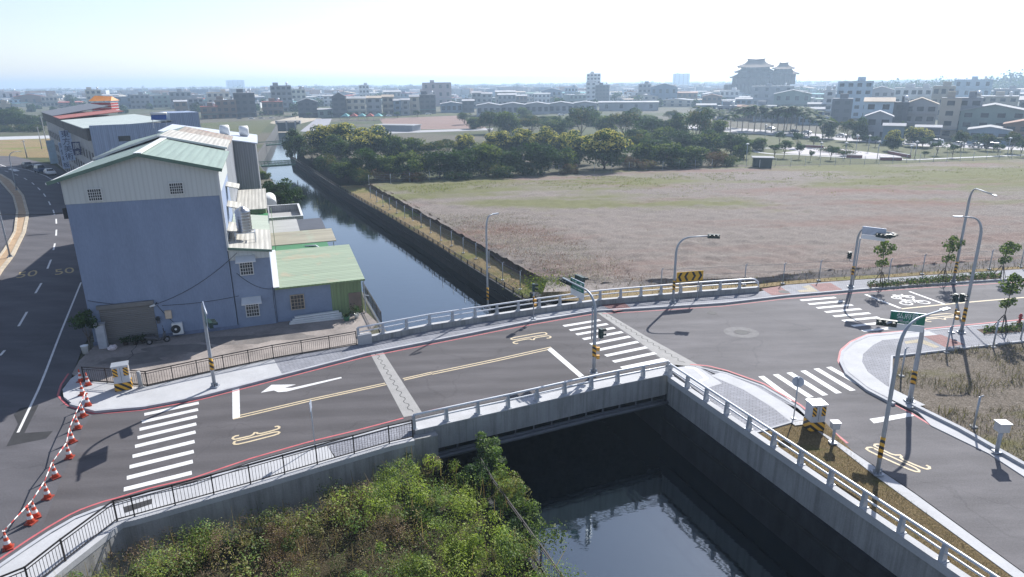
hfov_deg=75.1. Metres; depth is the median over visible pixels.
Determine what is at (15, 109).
tree
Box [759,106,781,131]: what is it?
palm tree
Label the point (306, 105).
town house
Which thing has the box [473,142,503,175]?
tree
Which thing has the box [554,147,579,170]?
tree
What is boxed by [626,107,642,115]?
tree
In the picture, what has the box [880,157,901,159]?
wall
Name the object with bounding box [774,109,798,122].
town house
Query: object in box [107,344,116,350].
bag
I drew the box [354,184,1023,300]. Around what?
bank weeds
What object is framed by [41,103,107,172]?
town house
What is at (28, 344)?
road
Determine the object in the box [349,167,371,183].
tree
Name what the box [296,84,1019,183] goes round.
ground across canal
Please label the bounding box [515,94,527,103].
town house
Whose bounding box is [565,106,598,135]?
tree
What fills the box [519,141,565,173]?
tree
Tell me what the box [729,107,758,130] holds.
palm tree
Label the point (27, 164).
parked car
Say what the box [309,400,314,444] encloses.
sign post
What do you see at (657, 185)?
green weeds
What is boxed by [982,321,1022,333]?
ground cover
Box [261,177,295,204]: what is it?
tree
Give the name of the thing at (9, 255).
street lamp
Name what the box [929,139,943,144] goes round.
parked car
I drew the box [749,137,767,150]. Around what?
tree
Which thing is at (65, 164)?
shop sign
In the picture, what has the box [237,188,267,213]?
wing
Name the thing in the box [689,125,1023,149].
park street
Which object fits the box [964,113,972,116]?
window
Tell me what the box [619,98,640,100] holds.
town house
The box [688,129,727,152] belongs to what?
tree
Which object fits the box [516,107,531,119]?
tree
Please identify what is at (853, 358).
kerb apron corner
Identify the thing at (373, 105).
town house
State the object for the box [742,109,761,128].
palm tree
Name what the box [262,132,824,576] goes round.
canal water
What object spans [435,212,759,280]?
field stubble
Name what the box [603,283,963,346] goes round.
red paving
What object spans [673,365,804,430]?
pavement island
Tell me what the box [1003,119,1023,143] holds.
town house
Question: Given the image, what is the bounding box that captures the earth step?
[543,259,1023,291]
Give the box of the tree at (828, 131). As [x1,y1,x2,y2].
[819,117,838,137]
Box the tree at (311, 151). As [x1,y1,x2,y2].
[298,146,321,160]
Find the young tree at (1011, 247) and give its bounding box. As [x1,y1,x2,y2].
[991,241,1021,279]
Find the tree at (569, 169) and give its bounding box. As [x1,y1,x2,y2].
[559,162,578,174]
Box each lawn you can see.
[303,113,469,118]
[687,130,1023,164]
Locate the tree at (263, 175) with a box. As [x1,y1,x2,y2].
[260,171,270,178]
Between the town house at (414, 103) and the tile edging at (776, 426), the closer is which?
the tile edging at (776, 426)
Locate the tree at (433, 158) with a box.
[418,150,458,177]
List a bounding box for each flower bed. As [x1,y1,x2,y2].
[813,147,841,151]
[829,148,858,153]
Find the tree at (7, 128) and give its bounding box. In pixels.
[0,125,13,131]
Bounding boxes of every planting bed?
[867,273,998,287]
[977,325,1023,333]
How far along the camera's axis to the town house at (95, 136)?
121.47 m
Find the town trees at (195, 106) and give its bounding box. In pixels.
[0,87,991,113]
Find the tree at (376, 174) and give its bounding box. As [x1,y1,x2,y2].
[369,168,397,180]
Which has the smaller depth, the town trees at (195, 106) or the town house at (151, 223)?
the town house at (151, 223)
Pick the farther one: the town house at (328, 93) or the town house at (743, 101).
the town house at (328, 93)
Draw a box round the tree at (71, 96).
[64,94,73,100]
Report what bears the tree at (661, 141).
on the ground across canal
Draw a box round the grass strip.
[341,185,543,297]
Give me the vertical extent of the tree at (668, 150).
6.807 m
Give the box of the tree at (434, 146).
[420,141,451,152]
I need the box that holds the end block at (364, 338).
[357,332,371,344]
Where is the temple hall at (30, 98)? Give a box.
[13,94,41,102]
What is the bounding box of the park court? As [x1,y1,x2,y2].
[780,147,902,158]
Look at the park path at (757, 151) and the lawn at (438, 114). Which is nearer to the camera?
the park path at (757, 151)
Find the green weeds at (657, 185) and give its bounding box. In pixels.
[396,167,1023,202]
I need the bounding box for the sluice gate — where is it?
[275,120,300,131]
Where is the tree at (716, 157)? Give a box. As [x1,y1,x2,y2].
[703,150,727,166]
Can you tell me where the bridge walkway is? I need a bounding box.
[416,368,664,425]
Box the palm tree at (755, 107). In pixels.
[742,105,770,131]
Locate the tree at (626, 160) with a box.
[619,155,635,168]
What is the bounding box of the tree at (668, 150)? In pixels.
[652,141,686,166]
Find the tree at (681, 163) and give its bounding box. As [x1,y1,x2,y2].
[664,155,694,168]
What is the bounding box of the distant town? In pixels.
[8,78,1000,97]
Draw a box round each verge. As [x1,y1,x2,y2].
[540,266,1023,300]
[759,423,1011,576]
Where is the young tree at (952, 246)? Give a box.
[936,235,965,283]
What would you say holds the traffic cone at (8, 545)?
on the road at (28, 344)
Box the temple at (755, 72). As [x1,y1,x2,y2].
[724,58,798,93]
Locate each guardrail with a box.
[356,278,759,341]
[410,360,669,429]
[666,363,999,576]
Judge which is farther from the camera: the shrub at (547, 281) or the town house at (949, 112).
the town house at (949, 112)
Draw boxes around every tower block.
[587,71,600,84]
[673,73,689,85]
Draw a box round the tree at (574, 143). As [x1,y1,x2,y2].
[560,129,589,163]
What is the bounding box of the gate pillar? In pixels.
[93,322,108,348]
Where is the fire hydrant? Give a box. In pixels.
[1017,313,1022,322]
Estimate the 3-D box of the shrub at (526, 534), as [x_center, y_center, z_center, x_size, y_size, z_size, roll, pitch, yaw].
[0.163,12.420,32.865,2.562,2.270,2.295,-1,17,0]
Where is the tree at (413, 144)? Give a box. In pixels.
[402,137,426,153]
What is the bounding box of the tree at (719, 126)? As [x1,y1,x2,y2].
[700,119,728,139]
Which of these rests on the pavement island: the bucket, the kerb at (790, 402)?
the kerb at (790, 402)
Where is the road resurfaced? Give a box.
[39,355,411,535]
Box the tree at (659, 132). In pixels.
[644,126,674,141]
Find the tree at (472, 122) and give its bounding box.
[465,117,485,128]
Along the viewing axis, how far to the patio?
52.82 m
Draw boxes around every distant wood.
[3,78,959,91]
[873,69,1023,90]
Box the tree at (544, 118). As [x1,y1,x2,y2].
[536,116,553,124]
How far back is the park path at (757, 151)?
183.81 m
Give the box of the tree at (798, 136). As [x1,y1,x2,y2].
[791,132,804,142]
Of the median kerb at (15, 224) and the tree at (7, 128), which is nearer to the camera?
the median kerb at (15, 224)
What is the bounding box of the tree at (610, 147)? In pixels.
[581,128,633,168]
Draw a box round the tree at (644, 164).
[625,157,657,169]
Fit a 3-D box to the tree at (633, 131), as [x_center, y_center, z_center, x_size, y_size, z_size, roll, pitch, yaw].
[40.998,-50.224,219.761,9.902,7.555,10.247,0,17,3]
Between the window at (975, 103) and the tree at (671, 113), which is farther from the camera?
the tree at (671, 113)
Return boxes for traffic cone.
[2,532,13,552]
[23,506,38,525]
[31,501,41,518]
[41,483,54,500]
[50,463,61,479]
[64,444,74,459]
[67,429,77,443]
[73,415,82,430]
[76,369,83,382]
[78,382,87,395]
[78,404,88,417]
[84,373,91,386]
[84,393,91,406]
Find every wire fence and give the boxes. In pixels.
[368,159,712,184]
[370,192,521,289]
[659,249,1023,288]
[746,151,1023,165]
[897,320,1023,376]
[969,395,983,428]
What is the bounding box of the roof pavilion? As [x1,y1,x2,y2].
[89,96,119,111]
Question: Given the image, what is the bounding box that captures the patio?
[72,310,376,385]
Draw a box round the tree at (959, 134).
[951,130,971,150]
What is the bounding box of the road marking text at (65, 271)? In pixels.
[55,268,73,274]
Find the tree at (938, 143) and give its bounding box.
[929,141,947,154]
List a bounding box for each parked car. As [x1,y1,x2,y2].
[21,162,33,168]
[33,164,45,172]
[43,168,55,175]
[836,133,846,137]
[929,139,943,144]
[950,141,966,146]
[967,142,982,147]
[983,142,1000,148]
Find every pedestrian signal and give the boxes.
[531,283,537,319]
[948,293,968,333]
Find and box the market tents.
[340,113,382,119]
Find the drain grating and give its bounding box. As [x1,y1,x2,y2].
[123,499,151,512]
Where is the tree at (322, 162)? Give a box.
[312,153,338,173]
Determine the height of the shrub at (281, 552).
2.336 m
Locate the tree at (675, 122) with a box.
[663,112,689,139]
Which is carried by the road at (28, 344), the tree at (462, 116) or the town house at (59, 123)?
the town house at (59, 123)
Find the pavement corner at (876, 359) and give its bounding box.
[848,322,1023,398]
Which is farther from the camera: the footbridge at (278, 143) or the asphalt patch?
the footbridge at (278, 143)
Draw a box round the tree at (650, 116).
[641,114,657,119]
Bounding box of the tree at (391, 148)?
[376,129,407,156]
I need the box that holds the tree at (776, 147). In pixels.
[769,144,781,156]
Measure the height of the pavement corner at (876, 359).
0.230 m
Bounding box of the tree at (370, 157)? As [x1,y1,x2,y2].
[349,146,379,176]
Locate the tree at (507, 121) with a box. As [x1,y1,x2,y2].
[492,111,522,134]
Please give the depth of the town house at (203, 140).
68.76 m
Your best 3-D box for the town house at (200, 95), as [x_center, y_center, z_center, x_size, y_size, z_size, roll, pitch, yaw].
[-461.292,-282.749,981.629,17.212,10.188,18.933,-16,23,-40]
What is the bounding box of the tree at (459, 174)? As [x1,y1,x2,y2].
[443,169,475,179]
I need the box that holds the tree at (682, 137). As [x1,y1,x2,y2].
[667,130,698,148]
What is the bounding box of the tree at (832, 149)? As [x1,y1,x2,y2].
[827,145,840,159]
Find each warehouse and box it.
[476,102,501,115]
[501,102,525,114]
[525,101,549,113]
[549,101,573,112]
[573,101,597,111]
[599,101,658,110]
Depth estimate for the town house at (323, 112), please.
436.66 m
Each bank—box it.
[125,481,531,576]
[364,183,542,284]
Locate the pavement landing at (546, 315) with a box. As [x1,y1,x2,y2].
[526,307,593,320]
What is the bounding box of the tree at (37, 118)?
[33,113,46,125]
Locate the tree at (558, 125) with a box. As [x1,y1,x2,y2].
[541,116,568,133]
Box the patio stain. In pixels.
[98,333,314,364]
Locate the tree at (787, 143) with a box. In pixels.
[779,140,794,155]
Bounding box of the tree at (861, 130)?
[851,116,868,140]
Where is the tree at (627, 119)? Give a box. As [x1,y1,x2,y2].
[608,111,646,135]
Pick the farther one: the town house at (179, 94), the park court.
the town house at (179, 94)
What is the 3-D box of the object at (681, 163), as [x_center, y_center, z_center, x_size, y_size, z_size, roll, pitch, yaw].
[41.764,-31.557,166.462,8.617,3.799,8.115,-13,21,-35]
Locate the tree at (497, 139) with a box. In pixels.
[483,130,512,151]
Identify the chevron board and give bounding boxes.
[676,270,703,300]
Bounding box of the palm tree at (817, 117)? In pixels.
[804,115,830,135]
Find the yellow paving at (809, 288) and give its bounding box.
[798,285,938,347]
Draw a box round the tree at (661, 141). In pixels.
[649,137,673,145]
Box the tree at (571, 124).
[560,118,576,128]
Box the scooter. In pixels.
[144,325,169,344]
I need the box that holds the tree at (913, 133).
[904,126,935,145]
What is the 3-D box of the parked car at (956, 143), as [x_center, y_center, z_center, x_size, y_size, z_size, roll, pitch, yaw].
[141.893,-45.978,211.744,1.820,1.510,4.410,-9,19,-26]
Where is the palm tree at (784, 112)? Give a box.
[771,106,802,132]
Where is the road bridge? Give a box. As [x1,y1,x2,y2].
[407,366,668,474]
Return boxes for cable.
[0,212,65,214]
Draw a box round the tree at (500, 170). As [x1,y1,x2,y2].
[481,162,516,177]
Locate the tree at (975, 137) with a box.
[970,133,983,147]
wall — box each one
[45,437,416,576]
[257,125,445,464]
[291,158,529,309]
[486,496,547,576]
[530,291,666,434]
[660,382,945,576]
[802,145,823,147]
[846,155,861,157]
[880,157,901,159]
[888,151,910,157]
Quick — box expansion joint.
[371,312,700,416]
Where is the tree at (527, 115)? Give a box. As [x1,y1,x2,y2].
[521,114,539,128]
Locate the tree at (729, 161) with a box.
[721,154,741,166]
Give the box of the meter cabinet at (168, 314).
[164,310,171,318]
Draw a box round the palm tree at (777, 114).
[769,111,791,131]
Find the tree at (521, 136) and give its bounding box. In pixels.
[502,128,537,156]
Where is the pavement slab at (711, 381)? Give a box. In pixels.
[673,366,721,388]
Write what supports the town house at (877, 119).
on the park street
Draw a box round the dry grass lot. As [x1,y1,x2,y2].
[892,343,1023,460]
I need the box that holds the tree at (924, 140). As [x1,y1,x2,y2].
[914,136,931,147]
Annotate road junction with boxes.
[599,281,1023,571]
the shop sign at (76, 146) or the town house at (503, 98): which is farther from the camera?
the town house at (503, 98)
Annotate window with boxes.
[86,188,103,201]
[118,136,130,140]
[168,182,184,194]
[239,262,253,275]
[245,304,259,316]
[290,294,304,309]
[868,104,874,108]
[868,119,875,124]
[882,104,889,108]
[896,105,903,109]
[942,131,949,135]
[943,121,951,125]
[945,111,952,115]
[947,101,954,105]
[962,122,970,126]
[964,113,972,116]
[972,101,980,105]
[981,113,988,117]
[997,113,1005,117]
[997,134,1006,140]
[1014,113,1022,117]
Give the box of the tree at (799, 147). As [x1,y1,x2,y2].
[795,141,805,155]
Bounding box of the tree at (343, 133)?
[315,122,370,155]
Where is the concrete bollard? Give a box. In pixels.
[136,371,143,388]
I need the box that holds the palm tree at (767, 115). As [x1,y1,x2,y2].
[754,110,775,128]
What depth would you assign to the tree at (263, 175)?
148.43 m
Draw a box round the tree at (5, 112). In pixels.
[0,108,15,126]
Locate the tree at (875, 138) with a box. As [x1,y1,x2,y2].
[871,136,880,145]
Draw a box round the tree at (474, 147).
[465,142,490,164]
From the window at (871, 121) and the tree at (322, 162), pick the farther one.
the window at (871, 121)
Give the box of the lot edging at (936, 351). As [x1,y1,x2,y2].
[889,340,1023,387]
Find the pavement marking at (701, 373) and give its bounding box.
[685,366,708,381]
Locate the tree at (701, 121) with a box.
[683,106,712,133]
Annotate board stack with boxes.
[289,310,342,324]
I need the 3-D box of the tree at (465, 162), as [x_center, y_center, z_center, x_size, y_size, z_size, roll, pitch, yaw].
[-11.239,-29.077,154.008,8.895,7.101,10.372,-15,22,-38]
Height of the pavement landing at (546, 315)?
0.054 m
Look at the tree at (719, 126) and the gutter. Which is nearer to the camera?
the gutter
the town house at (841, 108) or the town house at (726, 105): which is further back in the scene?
the town house at (726, 105)
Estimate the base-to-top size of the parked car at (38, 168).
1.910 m
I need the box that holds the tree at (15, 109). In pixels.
[9,106,24,115]
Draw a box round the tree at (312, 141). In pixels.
[303,124,329,156]
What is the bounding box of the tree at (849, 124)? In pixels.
[838,119,856,140]
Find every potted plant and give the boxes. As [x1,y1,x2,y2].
[117,335,135,345]
[127,335,143,344]
[134,332,148,343]
[342,313,351,320]
[349,303,367,318]
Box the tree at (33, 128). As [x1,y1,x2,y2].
[26,124,44,131]
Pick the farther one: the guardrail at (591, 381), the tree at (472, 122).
the tree at (472, 122)
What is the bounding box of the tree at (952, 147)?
[947,144,959,156]
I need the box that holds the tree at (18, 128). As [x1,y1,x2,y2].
[10,124,27,131]
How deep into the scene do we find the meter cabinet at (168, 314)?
54.75 m
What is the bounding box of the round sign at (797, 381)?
[791,376,803,419]
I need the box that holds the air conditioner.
[171,322,184,334]
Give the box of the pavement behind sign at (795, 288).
[597,269,1023,309]
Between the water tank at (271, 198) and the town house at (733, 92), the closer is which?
the water tank at (271, 198)
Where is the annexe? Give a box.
[228,214,277,327]
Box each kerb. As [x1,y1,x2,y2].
[0,174,28,274]
[0,180,17,256]
[0,367,665,567]
[69,310,593,412]
[597,277,1023,311]
[696,366,804,414]
[839,320,1023,405]
[910,403,1023,466]
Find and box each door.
[99,305,158,343]
[348,292,361,313]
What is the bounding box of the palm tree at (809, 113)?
[796,110,824,135]
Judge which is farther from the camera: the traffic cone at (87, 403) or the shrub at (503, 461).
the traffic cone at (87, 403)
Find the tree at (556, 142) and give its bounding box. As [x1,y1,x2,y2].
[547,132,578,151]
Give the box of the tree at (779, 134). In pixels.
[774,130,785,142]
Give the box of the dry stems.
[53,448,570,576]
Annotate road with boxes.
[0,135,49,139]
[0,156,403,562]
[301,119,331,131]
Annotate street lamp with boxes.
[0,213,13,257]
[9,151,19,189]
[485,213,498,310]
[870,307,950,475]
[949,188,996,282]
[953,215,982,333]
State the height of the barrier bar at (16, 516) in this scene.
0.056 m
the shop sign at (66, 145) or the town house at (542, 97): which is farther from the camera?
the town house at (542, 97)
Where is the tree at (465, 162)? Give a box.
[447,147,479,174]
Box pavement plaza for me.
[62,359,281,408]
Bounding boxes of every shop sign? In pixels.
[46,140,59,163]
[58,142,69,168]
[59,130,75,160]
[71,142,81,150]
[73,150,81,154]
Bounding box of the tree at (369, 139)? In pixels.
[350,125,390,158]
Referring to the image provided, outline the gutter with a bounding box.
[892,400,1023,476]
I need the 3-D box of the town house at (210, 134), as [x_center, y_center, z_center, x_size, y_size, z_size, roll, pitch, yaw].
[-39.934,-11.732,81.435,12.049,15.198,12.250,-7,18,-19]
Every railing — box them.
[0,420,412,576]
[81,366,147,385]
[144,331,356,384]
[292,156,529,301]
[362,282,381,322]
[480,458,563,576]
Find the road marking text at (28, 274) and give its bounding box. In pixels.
[16,270,36,277]
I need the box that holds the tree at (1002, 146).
[992,144,1005,154]
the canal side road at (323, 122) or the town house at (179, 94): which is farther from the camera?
the town house at (179, 94)
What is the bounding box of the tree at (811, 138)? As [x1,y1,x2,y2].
[809,136,818,144]
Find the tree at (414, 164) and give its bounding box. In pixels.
[393,150,427,177]
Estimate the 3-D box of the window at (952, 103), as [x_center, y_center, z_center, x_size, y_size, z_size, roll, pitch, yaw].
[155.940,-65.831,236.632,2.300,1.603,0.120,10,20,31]
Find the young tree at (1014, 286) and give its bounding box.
[993,272,1023,334]
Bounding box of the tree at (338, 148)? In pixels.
[319,134,352,159]
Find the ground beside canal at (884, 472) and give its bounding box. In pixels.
[663,320,1023,572]
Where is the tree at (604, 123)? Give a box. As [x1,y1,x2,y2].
[593,115,617,137]
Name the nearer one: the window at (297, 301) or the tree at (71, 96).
the window at (297, 301)
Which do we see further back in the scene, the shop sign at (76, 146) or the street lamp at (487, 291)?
the shop sign at (76, 146)
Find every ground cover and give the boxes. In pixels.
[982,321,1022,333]
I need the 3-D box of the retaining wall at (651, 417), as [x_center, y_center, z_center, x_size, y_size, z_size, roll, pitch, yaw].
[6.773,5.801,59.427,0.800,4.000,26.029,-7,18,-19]
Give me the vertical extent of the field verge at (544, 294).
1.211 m
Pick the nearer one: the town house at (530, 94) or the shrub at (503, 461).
the shrub at (503, 461)
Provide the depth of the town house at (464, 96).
906.03 m
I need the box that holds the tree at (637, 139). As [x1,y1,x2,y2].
[624,133,645,152]
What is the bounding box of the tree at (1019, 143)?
[1015,139,1023,156]
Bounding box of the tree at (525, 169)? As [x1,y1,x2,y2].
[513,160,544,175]
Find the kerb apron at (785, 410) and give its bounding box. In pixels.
[711,372,803,424]
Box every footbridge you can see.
[258,140,285,145]
[258,159,295,166]
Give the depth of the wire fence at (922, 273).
68.93 m
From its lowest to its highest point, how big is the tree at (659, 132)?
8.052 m
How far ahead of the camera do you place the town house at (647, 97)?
611.70 m
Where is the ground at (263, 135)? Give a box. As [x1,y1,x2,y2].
[0,86,400,555]
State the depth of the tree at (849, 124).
232.31 m
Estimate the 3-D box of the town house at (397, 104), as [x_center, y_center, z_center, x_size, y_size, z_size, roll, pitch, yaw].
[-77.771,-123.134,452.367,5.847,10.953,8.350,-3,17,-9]
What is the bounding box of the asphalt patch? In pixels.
[7,405,52,445]
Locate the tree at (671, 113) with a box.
[662,110,681,118]
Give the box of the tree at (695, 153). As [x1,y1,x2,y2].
[682,145,709,167]
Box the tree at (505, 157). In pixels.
[496,147,526,173]
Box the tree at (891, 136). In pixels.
[882,129,904,150]
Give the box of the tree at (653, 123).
[634,117,669,134]
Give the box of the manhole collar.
[724,327,758,337]
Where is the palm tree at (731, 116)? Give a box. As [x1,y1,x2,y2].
[719,114,744,132]
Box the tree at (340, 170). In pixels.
[329,157,356,178]
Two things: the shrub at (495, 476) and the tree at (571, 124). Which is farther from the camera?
the tree at (571, 124)
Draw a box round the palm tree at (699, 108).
[693,106,712,110]
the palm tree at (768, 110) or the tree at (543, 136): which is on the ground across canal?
the tree at (543, 136)
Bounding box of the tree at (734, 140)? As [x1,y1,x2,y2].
[720,132,747,153]
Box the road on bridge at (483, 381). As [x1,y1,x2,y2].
[368,312,665,417]
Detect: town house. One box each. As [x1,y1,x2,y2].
[0,89,19,98]
[0,98,20,105]
[0,100,10,109]
[12,102,41,106]
[40,94,57,106]
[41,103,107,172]
[45,137,240,345]
[53,94,64,99]
[53,109,123,171]
[57,101,84,107]
[60,111,200,168]
[85,87,102,103]
[93,129,235,213]
[102,94,125,95]
[110,126,237,201]
[114,94,153,108]
[129,92,149,108]
[150,92,170,107]
[158,124,261,189]
[169,89,190,108]
[173,100,187,110]
[188,95,203,110]
[194,93,204,97]
[200,102,218,118]
[206,89,229,101]
[214,96,237,117]
[233,89,256,116]
[255,96,264,101]
[260,91,270,97]
[262,98,283,114]
[270,82,292,110]
[291,86,305,100]
[297,98,317,117]
[317,108,332,117]
[319,91,338,94]
[322,95,332,105]
[331,92,346,117]
[334,91,355,94]
[346,96,366,116]
[359,83,369,95]
[366,96,381,114]
[381,94,393,115]
[383,90,400,98]
[393,99,401,115]
[400,98,409,115]
[401,91,418,97]
[409,95,419,114]
[419,91,435,113]
[422,80,451,105]
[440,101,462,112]
[456,98,471,102]
[458,94,467,97]
[462,99,474,112]
[471,91,481,107]
[481,92,492,102]
[495,90,515,103]
[497,93,516,103]
[515,91,525,94]
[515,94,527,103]
[524,92,541,96]
[527,96,533,101]
[534,93,550,102]
[541,88,561,97]
[563,92,586,102]
[565,85,577,93]
[586,80,595,100]
[595,82,609,100]
[609,92,625,100]
[617,95,629,100]
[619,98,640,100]
[622,88,634,93]
[627,90,637,95]
[628,94,657,100]
[638,81,650,94]
[650,83,677,100]
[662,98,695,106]
[677,91,697,98]
[696,103,716,117]
[701,92,719,98]
[702,94,722,106]
[717,101,736,118]
[720,87,739,97]
[721,99,735,104]
[726,96,750,99]
[735,97,752,104]
[737,105,753,119]
[751,83,793,104]
[753,101,776,121]
[773,89,811,106]
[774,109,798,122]
[795,87,815,92]
[798,107,824,124]
[807,102,825,114]
[811,93,823,97]
[811,98,822,101]
[823,86,835,117]
[830,94,852,122]
[836,77,873,117]
[863,97,895,115]
[865,110,893,140]
[872,86,894,96]
[881,123,906,143]
[892,96,909,122]
[894,84,918,101]
[906,97,939,128]
[913,124,942,141]
[917,84,932,99]
[931,81,955,117]
[937,91,961,138]
[953,76,993,96]
[956,91,983,131]
[957,103,1023,138]
[967,125,1012,144]
[981,91,1018,106]
[993,86,1020,104]
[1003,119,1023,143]
[1019,96,1023,107]
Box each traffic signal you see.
[201,301,219,387]
[558,274,606,373]
[670,234,719,303]
[847,226,897,287]
[876,311,925,402]
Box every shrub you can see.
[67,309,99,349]
[176,527,224,572]
[258,512,303,567]
[324,484,383,530]
[377,465,398,490]
[389,550,440,576]
[400,485,441,524]
[420,455,439,484]
[440,533,488,575]
[454,458,491,502]
[472,431,502,471]
[485,453,507,477]
[485,462,524,498]
[491,517,541,566]
[493,477,531,514]
[498,498,546,536]
[505,265,581,302]
[536,519,571,557]
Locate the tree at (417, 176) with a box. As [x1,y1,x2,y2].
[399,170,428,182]
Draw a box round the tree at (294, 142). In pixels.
[280,128,307,158]
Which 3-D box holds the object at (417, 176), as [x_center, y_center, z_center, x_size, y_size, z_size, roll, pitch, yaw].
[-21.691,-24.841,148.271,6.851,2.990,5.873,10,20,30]
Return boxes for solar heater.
[150,112,166,127]
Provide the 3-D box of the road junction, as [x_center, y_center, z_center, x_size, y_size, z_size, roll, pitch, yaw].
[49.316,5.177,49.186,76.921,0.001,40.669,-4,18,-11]
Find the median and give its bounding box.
[0,175,25,266]
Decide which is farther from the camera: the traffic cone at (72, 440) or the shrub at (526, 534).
the traffic cone at (72, 440)
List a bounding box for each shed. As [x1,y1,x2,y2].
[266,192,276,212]
[267,203,302,223]
[269,218,325,234]
[270,228,335,245]
[270,244,368,321]
[272,242,327,250]
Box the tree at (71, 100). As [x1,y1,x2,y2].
[69,97,74,105]
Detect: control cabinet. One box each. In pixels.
[110,360,132,391]
[803,398,827,430]
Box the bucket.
[80,344,88,353]
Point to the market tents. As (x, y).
(362, 114)
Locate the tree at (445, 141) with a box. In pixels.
[436,139,455,151]
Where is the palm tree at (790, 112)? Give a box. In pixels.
[777,106,805,133]
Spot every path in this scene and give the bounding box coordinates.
[384,128,492,133]
[752,149,1019,159]
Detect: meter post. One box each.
[828,420,841,444]
[991,419,1013,453]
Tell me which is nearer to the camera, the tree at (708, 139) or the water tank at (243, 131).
the water tank at (243, 131)
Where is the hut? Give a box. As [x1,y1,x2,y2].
[751,156,774,167]
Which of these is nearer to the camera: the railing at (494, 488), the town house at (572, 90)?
the railing at (494, 488)
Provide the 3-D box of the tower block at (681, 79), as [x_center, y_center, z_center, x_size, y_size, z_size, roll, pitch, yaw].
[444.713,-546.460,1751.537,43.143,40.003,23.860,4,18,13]
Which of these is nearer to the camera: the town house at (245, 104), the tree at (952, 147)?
the tree at (952, 147)
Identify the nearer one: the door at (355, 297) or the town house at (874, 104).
the door at (355, 297)
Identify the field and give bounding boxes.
[0,138,49,157]
[201,120,271,135]
[372,159,1023,283]
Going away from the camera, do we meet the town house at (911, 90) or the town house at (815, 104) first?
the town house at (815, 104)
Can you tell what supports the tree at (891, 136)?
on the park lawn at (801, 158)
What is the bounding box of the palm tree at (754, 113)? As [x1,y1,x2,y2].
[749,110,761,130]
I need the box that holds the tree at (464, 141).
[452,133,474,153]
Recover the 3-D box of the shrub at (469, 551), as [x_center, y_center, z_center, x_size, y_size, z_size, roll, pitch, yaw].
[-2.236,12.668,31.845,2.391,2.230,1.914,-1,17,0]
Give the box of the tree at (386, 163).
[368,155,400,178]
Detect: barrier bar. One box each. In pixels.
[2,500,31,531]
[30,482,43,500]
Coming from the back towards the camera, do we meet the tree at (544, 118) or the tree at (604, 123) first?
the tree at (544, 118)
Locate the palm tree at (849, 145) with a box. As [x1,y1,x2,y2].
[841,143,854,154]
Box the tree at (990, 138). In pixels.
[977,132,997,150]
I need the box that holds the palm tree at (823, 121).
[811,119,834,139]
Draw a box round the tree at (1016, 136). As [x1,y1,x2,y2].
[1004,131,1023,151]
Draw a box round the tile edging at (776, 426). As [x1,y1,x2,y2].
[756,419,802,432]
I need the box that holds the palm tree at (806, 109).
[786,107,817,133]
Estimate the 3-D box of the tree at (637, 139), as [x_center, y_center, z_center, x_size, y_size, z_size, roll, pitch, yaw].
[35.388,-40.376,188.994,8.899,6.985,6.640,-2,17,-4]
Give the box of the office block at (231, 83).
[226,80,244,88]
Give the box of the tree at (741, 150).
[732,142,751,158]
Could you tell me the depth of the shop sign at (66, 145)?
138.58 m
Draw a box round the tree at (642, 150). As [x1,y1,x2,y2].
[629,138,662,164]
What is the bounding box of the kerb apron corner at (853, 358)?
[843,329,936,407]
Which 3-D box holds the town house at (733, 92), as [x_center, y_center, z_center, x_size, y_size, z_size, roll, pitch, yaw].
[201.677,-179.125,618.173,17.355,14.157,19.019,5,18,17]
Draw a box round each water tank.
[219,125,229,134]
[234,206,255,241]
[239,126,248,136]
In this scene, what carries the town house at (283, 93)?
on the ground at (263, 135)
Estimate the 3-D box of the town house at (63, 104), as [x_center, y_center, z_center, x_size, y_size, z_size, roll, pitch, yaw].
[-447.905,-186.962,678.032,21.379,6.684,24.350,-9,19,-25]
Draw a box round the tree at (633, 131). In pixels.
[623,125,649,141]
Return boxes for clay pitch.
[380,116,485,128]
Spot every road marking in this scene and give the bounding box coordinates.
[0,164,1023,559]
[231,297,1023,471]
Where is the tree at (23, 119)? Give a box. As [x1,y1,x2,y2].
[4,113,39,126]
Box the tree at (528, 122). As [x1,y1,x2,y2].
[518,116,544,133]
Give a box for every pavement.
[0,446,333,576]
[274,305,599,373]
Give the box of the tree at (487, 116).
[477,109,497,132]
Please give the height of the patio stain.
0.001 m
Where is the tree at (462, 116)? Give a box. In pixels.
[457,112,471,123]
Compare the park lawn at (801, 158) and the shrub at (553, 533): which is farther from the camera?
the park lawn at (801, 158)
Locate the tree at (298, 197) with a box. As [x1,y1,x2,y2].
[290,186,306,204]
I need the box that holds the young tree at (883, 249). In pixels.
[873,240,897,287]
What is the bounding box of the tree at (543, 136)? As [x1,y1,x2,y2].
[531,126,557,146]
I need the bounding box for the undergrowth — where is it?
[40,449,585,576]
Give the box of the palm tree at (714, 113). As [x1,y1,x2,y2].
[703,110,725,119]
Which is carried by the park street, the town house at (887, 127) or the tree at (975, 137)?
the town house at (887, 127)

